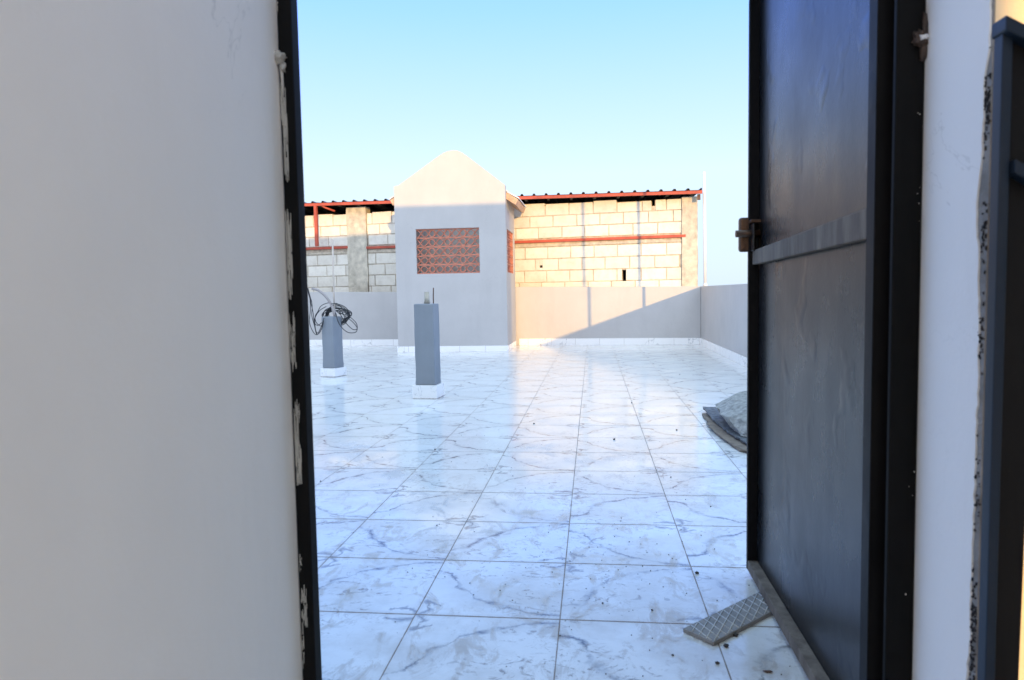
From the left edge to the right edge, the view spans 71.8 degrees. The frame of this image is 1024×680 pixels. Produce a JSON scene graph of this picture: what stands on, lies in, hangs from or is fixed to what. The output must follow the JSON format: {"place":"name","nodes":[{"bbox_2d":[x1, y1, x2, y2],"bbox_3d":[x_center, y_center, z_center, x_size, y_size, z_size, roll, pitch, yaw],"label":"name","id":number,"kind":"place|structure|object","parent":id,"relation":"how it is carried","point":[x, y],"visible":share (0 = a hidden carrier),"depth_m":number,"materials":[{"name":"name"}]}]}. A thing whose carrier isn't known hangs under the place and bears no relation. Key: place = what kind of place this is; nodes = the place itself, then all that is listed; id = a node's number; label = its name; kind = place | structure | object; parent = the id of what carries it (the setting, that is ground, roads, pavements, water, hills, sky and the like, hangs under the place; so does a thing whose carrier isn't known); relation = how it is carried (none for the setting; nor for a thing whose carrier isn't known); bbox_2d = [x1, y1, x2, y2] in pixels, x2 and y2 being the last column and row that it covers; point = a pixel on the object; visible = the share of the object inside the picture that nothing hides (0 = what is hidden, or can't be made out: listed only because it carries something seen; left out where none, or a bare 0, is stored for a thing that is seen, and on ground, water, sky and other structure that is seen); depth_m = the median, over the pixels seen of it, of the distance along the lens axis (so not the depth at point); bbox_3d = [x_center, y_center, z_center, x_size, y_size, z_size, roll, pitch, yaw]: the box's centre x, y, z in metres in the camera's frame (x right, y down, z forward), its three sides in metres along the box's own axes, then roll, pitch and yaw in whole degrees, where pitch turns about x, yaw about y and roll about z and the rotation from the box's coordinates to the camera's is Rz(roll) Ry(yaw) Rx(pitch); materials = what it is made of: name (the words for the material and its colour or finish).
{"place":"outdoors","nodes":[
{"label":"outdoors","id":0,"kind":"place"},
{"bbox_2d":[297,0,748,285],"label":"sky","id":1,"kind":"structure","parent":0,"point":[551,97],"materials":[{"name":"blue"}]},
{"bbox_2d":[977,15,1023,679],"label":"door frame","id":2,"kind":"object","parent":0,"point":[1001,565],"visible":1,"depth_m":0.88,"materials":[{"name":"metal"}]},
{"bbox_3d":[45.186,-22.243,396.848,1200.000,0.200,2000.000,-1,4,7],"label":"ground","id":3,"kind":"structure","parent":0,"visible":0},
{"bbox_2d":[304,188,701,291],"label":"block building","id":4,"kind":"structure","parent":3,"relation":"on","point":[624,239],"depth_m":11.98,"materials":[{"name":"concrete"}]},
{"bbox_3d":[-2.066,2.742,4.660,8.980,3.741,14.600,-1,4,7],"label":"building block","id":5,"kind":"object","parent":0,"visible":0},
{"bbox_2d":[310,345,808,679],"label":"terrace floor","id":6,"kind":"structure","parent":5,"relation":"on","point":[393,488],"depth_m":2.77,"materials":[{"name":"white tile"}]},
{"bbox_2d":[320,316,346,376],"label":"stub pillar","id":7,"kind":"structure","parent":6,"relation":"on","point":[332,346],"depth_m":7.74,"materials":[{"name":"grey paint"}]},
{"bbox_2d":[311,287,336,316],"bbox_3d":[-2.055,-0.416,7.742,0.262,0.329,0.041,-2,4,-9],"label":"bent conduit","id":8,"kind":"object","parent":7,"relation":"attached to","point":[328,300],"visible":0.98,"depth_m":7.74,"materials":[{"name":"grey plastic"}]},
{"bbox_2d":[308,288,357,334],"bbox_3d":[-1.942,-0.318,7.771,0.563,0.517,0.231,-1,4,7],"label":"cable coil","id":9,"kind":"object","parent":7,"relation":"hanging from","point":[345,319],"visible":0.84,"depth_m":7.73,"materials":[{"name":"black rubber"}]},
{"bbox_2d":[332,240,334,307],"bbox_3d":[-1.957,-0.679,7.752,0.020,0.840,0.043,-3,4,-26],"label":"thin pole","id":10,"kind":"object","parent":7,"relation":"on","point":[333,273],"visible":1,"depth_m":7.74,"materials":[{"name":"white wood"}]},
{"bbox_2d":[412,288,443,398],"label":"stub pillar","id":11,"kind":"structure","parent":6,"relation":"on","point":[429,384],"depth_m":5.99,"materials":[{"name":"grey paint"}]},
{"bbox_2d":[389,150,526,351],"bbox_3d":[-0.812,-1.389,11.468,2.017,3.043,1.512,-1,4,7],"label":"air shaft","id":12,"kind":"object","parent":6,"relation":"on","point":[454,230],"visible":1,"depth_m":10.75,"materials":[{"name":"white paint"}]},
{"bbox_2d":[308,286,700,345],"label":"parapet wall","id":13,"kind":"structure","parent":6,"relation":"on","point":[652,315],"depth_m":11.74,"materials":[{"name":"paint"}]},
{"bbox_2d":[0,0,1023,679],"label":"stairhead","id":14,"kind":"structure","parent":6,"relation":"on","point":[148,520],"depth_m":0.92,"materials":[{"name":"white paint"}]},
{"bbox_2d":[274,0,928,679],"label":"door frame","id":15,"kind":"object","parent":14,"relation":"attached to","point":[910,36],"visible":0.99,"depth_m":1.16,"materials":[{"name":"black paint"}]},
{"bbox_2d":[735,0,894,679],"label":"steel door","id":16,"kind":"structure","parent":15,"relation":"attached to","point":[812,232],"depth_m":1.55,"materials":[{"name":"black paint"}]},
{"bbox_2d":[320,374,789,675],"bbox_3d":[0.455,0.579,4.436,2.492,0.010,6.194,-1,4,7],"label":"dirt grit","id":17,"kind":"object","parent":6,"relation":"on","point":[582,554],"visible":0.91,"depth_m":2.27,"materials":[{"name":"brown soil"}]},
{"bbox_2d":[700,284,747,366],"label":"parapet wall","id":18,"kind":"structure","parent":6,"relation":"on","point":[724,320],"depth_m":9.21,"materials":[{"name":"paint"}]},
{"bbox_2d":[703,172,706,285],"bbox_3d":[3.083,-1.770,11.290,0.074,1.810,0.068,-1,4,7],"label":"corner pipe","id":19,"kind":"object","parent":18,"relation":"on","point":[704,231],"visible":0.88,"depth_m":11.27,"materials":[{"name":"grey metal"}]},
{"bbox_2d":[702,407,746,451],"bbox_3d":[1.652,0.548,4.322,0.849,0.041,1.572,-1,4,7],"label":"torn board","id":20,"kind":"object","parent":6,"relation":"on","point":[718,425],"visible":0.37,"depth_m":4.31,"materials":[{"name":"cardboard"}]},
{"bbox_2d":[715,391,746,436],"bbox_3d":[1.677,0.419,4.373,0.772,0.219,1.037,-1,4,7],"label":"concrete lump","id":21,"kind":"object","parent":20,"relation":"on","point":[732,409],"visible":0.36,"depth_m":4.29,"materials":[{"name":"grey concrete"}]},
{"bbox_2d":[683,592,772,645],"bbox_3d":[0.612,0.742,1.901,0.360,0.012,0.094,-4,5,-38],"label":"tile offcut","id":22,"kind":"object","parent":6,"relation":"on","point":[728,622],"visible":0.71,"depth_m":1.86,"materials":[{"name":"grey tile"}]}
]}

